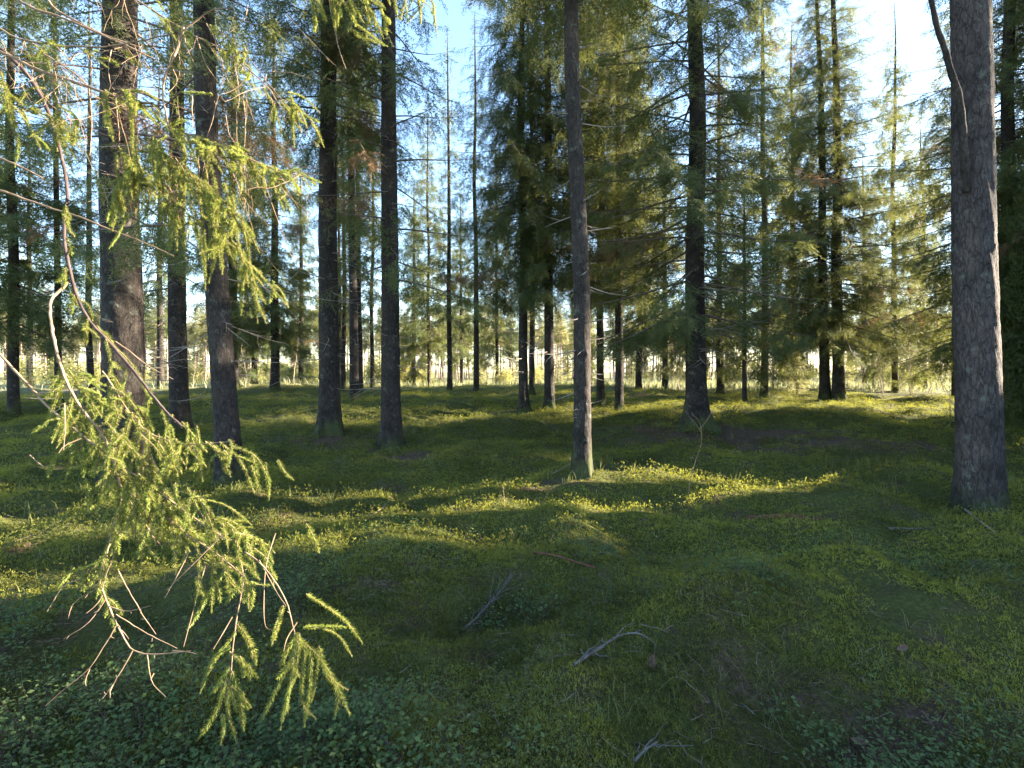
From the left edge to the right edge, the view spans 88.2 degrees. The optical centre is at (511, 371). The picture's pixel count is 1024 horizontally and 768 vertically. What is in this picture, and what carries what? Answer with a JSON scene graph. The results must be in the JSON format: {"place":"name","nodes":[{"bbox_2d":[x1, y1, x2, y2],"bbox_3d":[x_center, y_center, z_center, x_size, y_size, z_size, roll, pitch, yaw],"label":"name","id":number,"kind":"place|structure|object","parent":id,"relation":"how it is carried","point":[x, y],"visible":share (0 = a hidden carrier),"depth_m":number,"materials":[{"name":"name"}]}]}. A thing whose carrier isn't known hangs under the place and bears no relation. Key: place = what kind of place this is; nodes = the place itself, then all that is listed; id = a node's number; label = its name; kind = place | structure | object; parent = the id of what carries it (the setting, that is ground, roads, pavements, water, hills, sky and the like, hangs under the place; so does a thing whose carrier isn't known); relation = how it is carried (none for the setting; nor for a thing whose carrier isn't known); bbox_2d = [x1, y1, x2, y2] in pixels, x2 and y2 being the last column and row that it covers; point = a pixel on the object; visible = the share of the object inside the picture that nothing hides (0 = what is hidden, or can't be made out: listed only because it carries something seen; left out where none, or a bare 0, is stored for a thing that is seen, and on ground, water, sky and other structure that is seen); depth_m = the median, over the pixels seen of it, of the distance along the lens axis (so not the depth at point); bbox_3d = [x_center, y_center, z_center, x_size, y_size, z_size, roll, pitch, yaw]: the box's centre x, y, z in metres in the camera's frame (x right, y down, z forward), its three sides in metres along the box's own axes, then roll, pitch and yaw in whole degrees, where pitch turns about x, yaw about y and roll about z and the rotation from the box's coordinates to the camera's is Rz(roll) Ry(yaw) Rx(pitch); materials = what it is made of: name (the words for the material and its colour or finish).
{"place":"outdoors","nodes":[
{"label":"outdoors","id":0,"kind":"place"},
{"bbox_2d":[0,372,1023,767],"bbox_3d":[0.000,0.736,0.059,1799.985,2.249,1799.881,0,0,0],"label":"ground","id":1,"kind":"structure","parent":0,"point":[916,604],"depth_m":3.78,"materials":[{"name":"green plant"}]},
{"bbox_2d":[0,355,47,383],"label":"leafy bush","id":2,"kind":"object","parent":1,"relation":"on","point":[23,365],"visible":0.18,"depth_m":47.70,"materials":[{"name":"green plant"}]},
{"bbox_2d":[0,16,49,359],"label":"spruce tree","id":3,"kind":"object","parent":1,"relation":"on","point":[7,251],"visible":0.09,"depth_m":20.30,"materials":[{"name":"green plant"}]},
{"bbox_2d":[20,349,42,388],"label":"young spruce","id":4,"kind":"object","parent":1,"relation":"on","point":[28,377],"visible":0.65,"depth_m":25.99,"materials":[{"name":"green plant"}]},
{"bbox_2d":[18,114,53,384],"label":"spruce tree","id":5,"kind":"object","parent":1,"relation":"on","point":[29,360],"visible":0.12,"depth_m":32.96,"materials":[{"name":"green plant"}]},
{"bbox_2d":[0,0,99,415],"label":"spruce tree","id":6,"kind":"object","parent":1,"relation":"on","point":[13,307],"visible":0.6,"depth_m":15.17,"materials":[{"name":"green plant"}]},
{"bbox_2d":[3,0,100,404],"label":"spruce tree","id":7,"kind":"object","parent":1,"relation":"on","point":[56,197],"visible":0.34,"depth_m":16.57,"materials":[{"name":"green plant"}]},
{"bbox_2d":[34,356,85,385],"bbox_3d":[-33.965,0.013,39.880,3.711,2.982,3.221,0,0,-14],"label":"leafy bush","id":8,"kind":"object","parent":1,"relation":"on","point":[51,367],"visible":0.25,"depth_m":39.40,"materials":[{"name":"green plant"}]},
{"bbox_2d":[46,350,76,388],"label":"young spruce","id":9,"kind":"object","parent":1,"relation":"on","point":[65,372],"visible":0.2,"depth_m":30.00,"materials":[{"name":"green plant"}]},
{"bbox_2d":[48,2,100,394],"bbox_3d":[-19.082,-8.231,24.012,3.156,19.250,3.594,0,0,0],"label":"spruce tree","id":10,"kind":"object","parent":1,"relation":"on","point":[90,368],"visible":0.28,"depth_m":23.92,"materials":[{"name":"green plant"}]},
{"bbox_2d":[67,318,84,367],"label":"pine tree","id":11,"kind":"object","parent":1,"relation":"on","point":[77,342],"visible":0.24,"depth_m":90.05,"materials":[{"name":"green plant"}]},
{"bbox_2d":[70,356,100,384],"bbox_3d":[-31.563,0.167,40.136,3.213,2.812,2.826,0,0,-2],"label":"leafy bush","id":12,"kind":"object","parent":1,"relation":"on","point":[84,369],"visible":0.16,"depth_m":39.67,"materials":[{"name":"green plant"}]},
{"bbox_2d":[82,298,99,372],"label":"pine tree","id":13,"kind":"object","parent":1,"relation":"on","point":[94,336],"visible":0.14,"depth_m":73.51,"materials":[{"name":"green plant"}]},
{"bbox_2d":[144,303,154,378],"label":"pine tree","id":14,"kind":"object","parent":1,"relation":"on","point":[146,337],"visible":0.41,"depth_m":73.89,"materials":[{"name":"green plant"}]},
{"bbox_2d":[0,0,310,487],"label":"spruce tree","id":15,"kind":"object","parent":1,"relation":"on","point":[121,313],"visible":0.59,"depth_m":8.09,"materials":[{"name":"green plant"}]},
{"bbox_2d":[146,305,167,380],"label":"spruce tree","id":16,"kind":"object","parent":1,"relation":"on","point":[153,359],"visible":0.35,"depth_m":71.96,"materials":[{"name":"green plant"}]},
{"bbox_2d":[55,0,262,437],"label":"spruce tree","id":17,"kind":"object","parent":1,"relation":"on","point":[179,409],"visible":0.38,"depth_m":12.54,"materials":[{"name":"green plant"}]},
{"bbox_2d":[153,287,167,379],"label":"pine tree","id":18,"kind":"object","parent":1,"relation":"on","point":[164,334],"visible":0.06,"depth_m":80.02,"materials":[{"name":"plant"}]},
{"bbox_2d":[142,63,192,388],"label":"spruce tree","id":19,"kind":"object","parent":1,"relation":"on","point":[160,325],"visible":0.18,"depth_m":28.87,"materials":[{"name":"green plant"}]},
{"bbox_2d":[0,0,341,491],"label":"spruce tree","id":20,"kind":"object","parent":1,"relation":"on","point":[225,410],"visible":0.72,"depth_m":7.18,"materials":[{"name":"green plant"}]},
{"bbox_2d":[187,332,202,375],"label":"spruce tree","id":21,"kind":"object","parent":1,"relation":"on","point":[193,356],"visible":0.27,"depth_m":97.31,"materials":[{"name":"green plant"}]},
{"bbox_2d":[188,307,203,375],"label":"pine tree","id":22,"kind":"object","parent":1,"relation":"on","point":[197,322],"visible":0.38,"depth_m":94.02,"materials":[{"name":"green plant"}]},
{"bbox_2d":[187,300,204,366],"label":"pine tree","id":23,"kind":"object","parent":1,"relation":"on","point":[195,325],"visible":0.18,"depth_m":97.63,"materials":[{"name":"green plant"}]},
{"bbox_2d":[188,359,208,384],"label":"leafy bush","id":24,"kind":"object","parent":1,"relation":"on","point":[191,375],"visible":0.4,"depth_m":48.19,"materials":[{"name":"green plant"}]},
{"bbox_2d":[192,300,207,379],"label":"pine tree","id":25,"kind":"object","parent":1,"relation":"on","point":[200,330],"visible":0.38,"depth_m":88.02,"materials":[{"name":"green plant"}]},
{"bbox_2d":[0,0,437,745],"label":"spruce tree","id":26,"kind":"object","parent":1,"relation":"on","point":[144,506],"visible":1,"depth_m":2.12,"materials":[{"name":"green plant"}]},
{"bbox_2d":[166,2,290,387],"bbox_3d":[-13.932,-8.603,25.958,5.323,19.250,5.256,0,0,0],"label":"spruce tree","id":27,"kind":"object","parent":1,"relation":"on","point":[232,303],"visible":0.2,"depth_m":25.67,"materials":[{"name":"green plant"}]},
{"bbox_2d":[237,151,288,383],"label":"spruce tree","id":28,"kind":"object","parent":1,"relation":"on","point":[254,367],"visible":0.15,"depth_m":32.84,"materials":[{"name":"green plant"}]},
{"bbox_2d":[228,29,318,392],"bbox_3d":[-11.336,-7.950,25.005,5.186,18.250,5.068,0,0,0],"label":"spruce tree","id":29,"kind":"object","parent":1,"relation":"on","point":[275,311],"visible":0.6,"depth_m":24.75,"materials":[{"name":"green plant"}]},
{"bbox_2d":[280,365,297,382],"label":"leafy bush","id":30,"kind":"object","parent":1,"relation":"on","point":[286,377],"visible":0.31,"depth_m":50.44,"materials":[{"name":"green plant"}]},
{"bbox_2d":[268,154,318,383],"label":"spruce tree","id":31,"kind":"object","parent":1,"relation":"on","point":[302,369],"visible":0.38,"depth_m":35.85,"materials":[{"name":"green plant"}]},
{"bbox_2d":[296,357,318,384],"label":"leafy bush","id":32,"kind":"object","parent":1,"relation":"on","point":[317,371],"visible":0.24,"depth_m":48.94,"materials":[{"name":"green plant"}]},
{"bbox_2d":[185,0,434,438],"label":"spruce tree","id":33,"kind":"object","parent":1,"relation":"on","point":[329,414],"visible":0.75,"depth_m":12.04,"materials":[{"name":"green plant"}]},
{"bbox_2d":[313,83,348,386],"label":"spruce tree","id":34,"kind":"object","parent":1,"relation":"on","point":[339,292],"visible":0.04,"depth_m":27.42,"materials":[{"name":"green plant"}]},
{"bbox_2d":[312,100,376,390],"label":"spruce tree","id":35,"kind":"object","parent":1,"relation":"on","point":[343,348],"visible":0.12,"depth_m":25.93,"materials":[{"name":"green plant"}]},
{"bbox_2d":[278,0,413,401],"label":"spruce tree","id":36,"kind":"object","parent":1,"relation":"on","point":[353,179],"visible":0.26,"depth_m":19.37,"materials":[{"name":"green plant"}]},
{"bbox_2d":[316,91,381,393],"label":"spruce tree","id":37,"kind":"object","parent":1,"relation":"on","point":[361,319],"visible":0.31,"depth_m":24.73,"materials":[{"name":"green plant"}]},
{"bbox_2d":[362,321,369,366],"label":"pine tree","id":38,"kind":"object","parent":1,"relation":"on","point":[365,341],"visible":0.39,"depth_m":104.97,"materials":[{"name":"green plant"}]},
{"bbox_2d":[361,163,380,387],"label":"spruce tree","id":39,"kind":"object","parent":1,"relation":"on","point":[372,369],"visible":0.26,"depth_m":27.90,"materials":[{"name":"green plant"}]},
{"bbox_2d":[363,357,380,384],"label":"leafy bush","id":40,"kind":"object","parent":1,"relation":"on","point":[368,374],"visible":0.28,"depth_m":43.85,"materials":[{"name":"green plant"}]},
{"bbox_2d":[374,303,380,343],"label":"pine tree","id":41,"kind":"object","parent":1,"relation":"on","point":[377,335],"visible":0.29,"depth_m":82.04,"materials":[{"name":"green plant"}]},
{"bbox_2d":[282,0,502,454],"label":"spruce tree","id":42,"kind":"object","parent":1,"relation":"on","point":[391,433],"visible":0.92,"depth_m":11.24,"materials":[{"name":"green plant"}]},
{"bbox_2d":[399,183,442,384],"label":"spruce tree","id":43,"kind":"object","parent":1,"relation":"on","point":[415,374],"visible":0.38,"depth_m":41.57,"materials":[{"name":"green plant"}]},
{"bbox_2d":[399,100,469,386],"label":"spruce tree","id":44,"kind":"object","parent":1,"relation":"on","point":[427,332],"visible":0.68,"depth_m":35.74,"materials":[{"name":"green plant"}]},
{"bbox_2d":[422,27,472,390],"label":"spruce tree","id":45,"kind":"object","parent":1,"relation":"on","point":[441,263],"visible":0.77,"depth_m":25.90,"materials":[{"name":"green plant"}]},
{"bbox_2d":[438,196,482,383],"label":"spruce tree","id":46,"kind":"object","parent":1,"relation":"on","point":[458,360],"visible":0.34,"depth_m":51.77,"materials":[{"name":"green plant"}]},
{"bbox_2d":[444,13,504,393],"bbox_3d":[-1.736,-7.866,25.180,3.028,18.250,3.554,0,0,0],"label":"spruce tree","id":47,"kind":"object","parent":1,"relation":"on","point":[476,356],"visible":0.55,"depth_m":24.92,"materials":[{"name":"green plant"}]},
{"bbox_2d":[0,376,950,392],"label":"meadow grass","id":48,"kind":"structure","parent":1,"relation":"on","point":[814,384],"depth_m":33.30,"materials":[{"name":"green plant"}]},
{"bbox_2d":[1,311,949,378],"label":"forest","id":49,"kind":"object","parent":1,"relation":"on","point":[541,348],"visible":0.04,"depth_m":125.00,"materials":[{"name":"green plant"}]},
{"bbox_2d":[463,161,528,382],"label":"spruce tree","id":50,"kind":"object","parent":1,"relation":"on","point":[495,340],"visible":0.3,"depth_m":41.53,"materials":[{"name":"green plant"}]},
{"bbox_2d":[492,363,515,383],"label":"leafy bush","id":51,"kind":"object","parent":1,"relation":"on","point":[504,374],"visible":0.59,"depth_m":39.01,"materials":[{"name":"green plant"}]},
{"bbox_2d":[0,381,1023,767],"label":"moss","id":52,"kind":"object","parent":1,"relation":"on","point":[458,641],"visible":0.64,"depth_m":4.46,"materials":[{"name":"green plant"}]},
{"bbox_2d":[463,558,521,630],"bbox_3d":[-0.126,1.550,3.763,0.230,0.334,0.649,0,0,35],"label":"fallen branch","id":53,"kind":"object","parent":52,"relation":"on","point":[492,600],"visible":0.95,"depth_m":3.76,"materials":[{"name":"brown wood"}]},
{"bbox_2d":[634,722,692,762],"bbox_3d":[0.557,1.458,2.078,0.237,0.050,0.181,0,0,-17],"label":"fallen branch","id":54,"kind":"object","parent":52,"relation":"on","point":[640,754],"visible":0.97,"depth_m":2.04,"materials":[{"name":"grey wood"}]},
{"bbox_2d":[888,518,968,534],"bbox_3d":[4.089,1.507,5.106,0.960,0.100,0.161,0,0,-14],"label":"fallen branch","id":55,"kind":"object","parent":52,"relation":"on","point":[895,528],"visible":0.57,"depth_m":5.04,"materials":[{"name":"brown wood"}]},
{"bbox_2d":[0,380,1023,767],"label":"bilberry shrubs","id":56,"kind":"object","parent":1,"relation":"on","point":[286,734],"visible":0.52,"depth_m":2.27,"materials":[{"name":"green plant"}]},
{"bbox_2d":[0,555,1023,767],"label":"lingonberry shrubs","id":57,"kind":"object","parent":1,"relation":"on","point":[505,709],"visible":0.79,"depth_m":2.51,"materials":[{"name":"green plant"}]},
{"bbox_2d":[0,409,1023,767],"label":"twig litter","id":58,"kind":"object","parent":1,"relation":"on","point":[556,625],"visible":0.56,"depth_m":3.00,"materials":[{"name":"brown wood"}]},
{"bbox_2d":[1,397,1022,767],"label":"needle litter","id":59,"kind":"object","parent":1,"relation":"on","point":[551,491],"visible":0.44,"depth_m":3.60,"materials":[{"name":"brown plant"}]},
{"bbox_2d":[439,0,607,415],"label":"spruce tree","id":60,"kind":"object","parent":1,"relation":"on","point":[524,405],"visible":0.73,"depth_m":15.97,"materials":[{"name":"green plant"}]},
{"bbox_2d":[494,22,561,395],"bbox_3d":[0.759,-7.918,22.684,3.034,18.250,3.428,0,0,0],"label":"spruce tree","id":61,"kind":"object","parent":1,"relation":"on","point":[532,323],"visible":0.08,"depth_m":22.37,"materials":[{"name":"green plant"}]},
{"bbox_2d":[528,361,543,382],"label":"leafy bush","id":62,"kind":"object","parent":1,"relation":"on","point":[537,374],"visible":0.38,"depth_m":54.47,"materials":[{"name":"green plant"}]},
{"bbox_2d":[529,305,543,378],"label":"pine tree","id":63,"kind":"object","parent":1,"relation":"on","point":[537,331],"visible":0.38,"depth_m":73.38,"materials":[{"name":"green plant"}]},
{"bbox_2d":[453,0,628,411],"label":"spruce tree","id":64,"kind":"object","parent":1,"relation":"on","point":[565,273],"visible":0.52,"depth_m":15.97,"materials":[{"name":"green plant"}]},
{"bbox_2d":[553,307,563,380],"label":"pine tree","id":65,"kind":"object","parent":1,"relation":"on","point":[555,337],"visible":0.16,"depth_m":79.62,"materials":[{"name":"green plant"}]},
{"bbox_2d":[554,354,567,382],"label":"young spruce","id":66,"kind":"object","parent":1,"relation":"on","point":[558,375],"visible":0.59,"depth_m":51.99,"materials":[{"name":"green plant"}]},
{"bbox_2d":[553,304,571,379],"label":"pine tree","id":67,"kind":"object","parent":1,"relation":"on","point":[564,334],"visible":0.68,"depth_m":74.29,"materials":[{"name":"green plant"}]},
{"bbox_2d":[532,551,595,568],"bbox_3d":[0.393,1.476,4.168,0.618,0.057,0.046,0,0,43],"label":"fallen branch","id":68,"kind":"object","parent":1,"relation":"on","point":[544,553],"visible":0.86,"depth_m":4.14,"materials":[{"name":"brown wood"}]},
{"bbox_2d":[561,337,573,379],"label":"spruce tree","id":69,"kind":"object","parent":1,"relation":"on","point":[567,368],"visible":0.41,"depth_m":105.08,"materials":[{"name":"green plant"}]},
{"bbox_2d":[564,309,573,377],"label":"pine tree","id":70,"kind":"object","parent":1,"relation":"on","point":[568,327],"visible":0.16,"depth_m":88.92,"materials":[{"name":"green plant"}]},
{"bbox_2d":[566,247,611,382],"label":"spruce tree","id":71,"kind":"object","parent":1,"relation":"on","point":[592,361],"visible":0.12,"depth_m":41.73,"materials":[{"name":"green plant"}]},
{"bbox_2d":[461,0,731,479],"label":"spruce tree","id":72,"kind":"object","parent":1,"relation":"on","point":[581,465],"visible":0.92,"depth_m":7.26,"materials":[{"name":"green plant"}]},
{"bbox_2d":[541,0,679,405],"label":"spruce tree","id":73,"kind":"object","parent":1,"relation":"on","point":[600,391],"visible":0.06,"depth_m":17.98,"materials":[{"name":"green plant"}]},
{"bbox_2d":[572,623,656,666],"bbox_3d":[0.551,1.491,2.790,0.802,0.280,0.166,0,0,-39],"label":"fallen branch","id":74,"kind":"object","parent":1,"relation":"on","point":[585,655],"visible":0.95,"depth_m":2.66,"materials":[{"name":"grey wood"}]},
{"bbox_2d":[540,0,708,410],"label":"spruce tree","id":75,"kind":"object","parent":1,"relation":"on","point":[620,232],"visible":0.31,"depth_m":15.84,"materials":[{"name":"green plant"}]},
{"bbox_2d":[624,355,634,380],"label":"spruce tree","id":76,"kind":"object","parent":1,"relation":"on","point":[629,371],"visible":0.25,"depth_m":80.60,"materials":[{"name":"green plant"}]},
{"bbox_2d":[604,86,684,388],"bbox_3d":[6.279,-7.861,27.089,5.110,18.250,5.252,0,0,0],"label":"spruce tree","id":77,"kind":"object","parent":1,"relation":"on","point":[638,379],"visible":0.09,"depth_m":26.79,"materials":[{"name":"green plant"}]},
{"bbox_2d":[649,654,655,669],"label":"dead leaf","id":78,"kind":"object","parent":1,"relation":"on","point":[651,658],"visible":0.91,"depth_m":2.63,"materials":[{"name":"plant"}]},
{"bbox_2d":[624,108,685,388],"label":"spruce tree","id":79,"kind":"object","parent":1,"relation":"on","point":[663,372],"visible":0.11,"depth_m":30.85,"materials":[{"name":"green plant"}]},
{"bbox_2d":[688,406,713,494],"bbox_3d":[2.365,1.001,6.632,0.360,1.158,0.046,0,0,-13],"label":"bare seedling","id":80,"kind":"object","parent":1,"relation":"on","point":[698,452],"visible":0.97,"depth_m":6.60,"materials":[{"name":"brown plant"}]},
{"bbox_2d":[536,0,880,435],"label":"spruce tree","id":81,"kind":"object","parent":1,"relation":"on","point":[697,184],"visible":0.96,"depth_m":12.74,"materials":[{"name":"green plant"}]},
{"bbox_2d":[665,14,780,394],"bbox_3d":[10.710,-8.810,26.964,5.712,20.250,5.937,0,0,0],"label":"spruce tree","id":82,"kind":"object","parent":1,"relation":"on","point":[721,347],"visible":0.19,"depth_m":26.68,"materials":[{"name":"green plant"}]},
{"bbox_2d":[727,175,765,404],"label":"spruce tree","id":83,"kind":"object","parent":1,"relation":"on","point":[743,357],"visible":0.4,"depth_m":19.13,"materials":[{"name":"green plant"}]},
{"bbox_2d":[705,0,845,397],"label":"spruce tree","id":84,"kind":"object","parent":1,"relation":"on","point":[763,375],"visible":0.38,"depth_m":22.61,"materials":[{"name":"green plant"}]},
{"bbox_2d":[746,514,826,520],"bbox_3d":[2.901,1.579,5.640,0.162,0.192,0.798,0,0,-39],"label":"fallen log","id":85,"kind":"object","parent":1,"relation":"on","point":[765,515],"visible":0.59,"depth_m":5.69,"materials":[{"name":"brown wood"}]},
{"bbox_2d":[779,354,811,393],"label":"young spruce","id":86,"kind":"object","parent":1,"relation":"on","point":[803,382],"visible":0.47,"depth_m":23.84,"materials":[{"name":"green plant"}]},
{"bbox_2d":[738,17,858,388],"bbox_3d":[16.022,-9.418,30.033,6.112,21.250,6.357,0,0,0],"label":"spruce tree","id":87,"kind":"object","parent":1,"relation":"on","point":[813,368],"visible":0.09,"depth_m":29.84,"materials":[{"name":"green plant"}]},
{"bbox_2d":[756,0,905,399],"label":"spruce tree","id":88,"kind":"object","parent":1,"relation":"on","point":[824,371],"visible":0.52,"depth_m":20.73,"materials":[{"name":"green plant"}]},
{"bbox_2d":[749,0,943,400],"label":"spruce tree","id":89,"kind":"object","parent":1,"relation":"on","point":[838,390],"visible":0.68,"depth_m":20.35,"materials":[{"name":"green plant"}]},
{"bbox_2d":[830,159,890,384],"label":"spruce tree","id":90,"kind":"object","parent":1,"relation":"on","point":[865,379],"visible":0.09,"depth_m":37.78,"materials":[{"name":"green plant"}]},
{"bbox_2d":[829,1,950,392],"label":"spruce tree","id":91,"kind":"object","parent":1,"relation":"on","point":[897,374],"visible":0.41,"depth_m":26.85,"materials":[{"name":"green plant"}]},
{"bbox_2d":[884,118,951,388],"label":"spruce tree","id":92,"kind":"object","parent":1,"relation":"on","point":[923,307],"visible":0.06,"depth_m":30.91,"materials":[{"name":"green plant"}]},
{"bbox_2d":[854,0,1023,381],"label":"spruce tree","id":93,"kind":"object","parent":1,"relation":"on","point":[1006,75],"visible":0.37,"depth_m":15.26,"materials":[{"name":"green plant"}]},
{"bbox_2d":[878,0,1000,397],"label":"spruce tree","id":94,"kind":"object","parent":1,"relation":"on","point":[930,339],"visible":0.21,"depth_m":22.35,"materials":[{"name":"green plant"}]},
{"bbox_2d":[928,0,1013,519],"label":"spruce tree","id":95,"kind":"object","parent":1,"relation":"on","point":[980,478],"visible":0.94,"depth_m":6.03,"materials":[{"name":"brown plant"}]},
{"bbox_2d":[925,0,1023,365],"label":"spruce tree","id":96,"kind":"object","parent":1,"relation":"on","point":[1019,38],"visible":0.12,"depth_m":15.12,"materials":[{"name":"green plant"}]},
{"bbox_2d":[995,46,1023,229],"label":"spruce tree","id":97,"kind":"object","parent":1,"relation":"on","point":[1019,122],"visible":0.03,"depth_m":15.40,"materials":[{"name":"green plant"}]},
{"bbox_2d":[996,156,1023,429],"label":"spruce tree","id":98,"kind":"object","parent":1,"relation":"on","point":[1007,208],"visible":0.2,"depth_m":13.48,"materials":[{"name":"green plant"}]},
{"bbox_2d":[1000,154,1023,430],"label":"spruce tree","id":99,"kind":"object","parent":1,"relation":"on","point":[1014,341],"visible":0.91,"depth_m":12.57,"materials":[{"name":"green plant"}]},
{"bbox_2d":[0,0,1023,371],"label":"sky","id":100,"kind":"structure","parent":0,"point":[915,21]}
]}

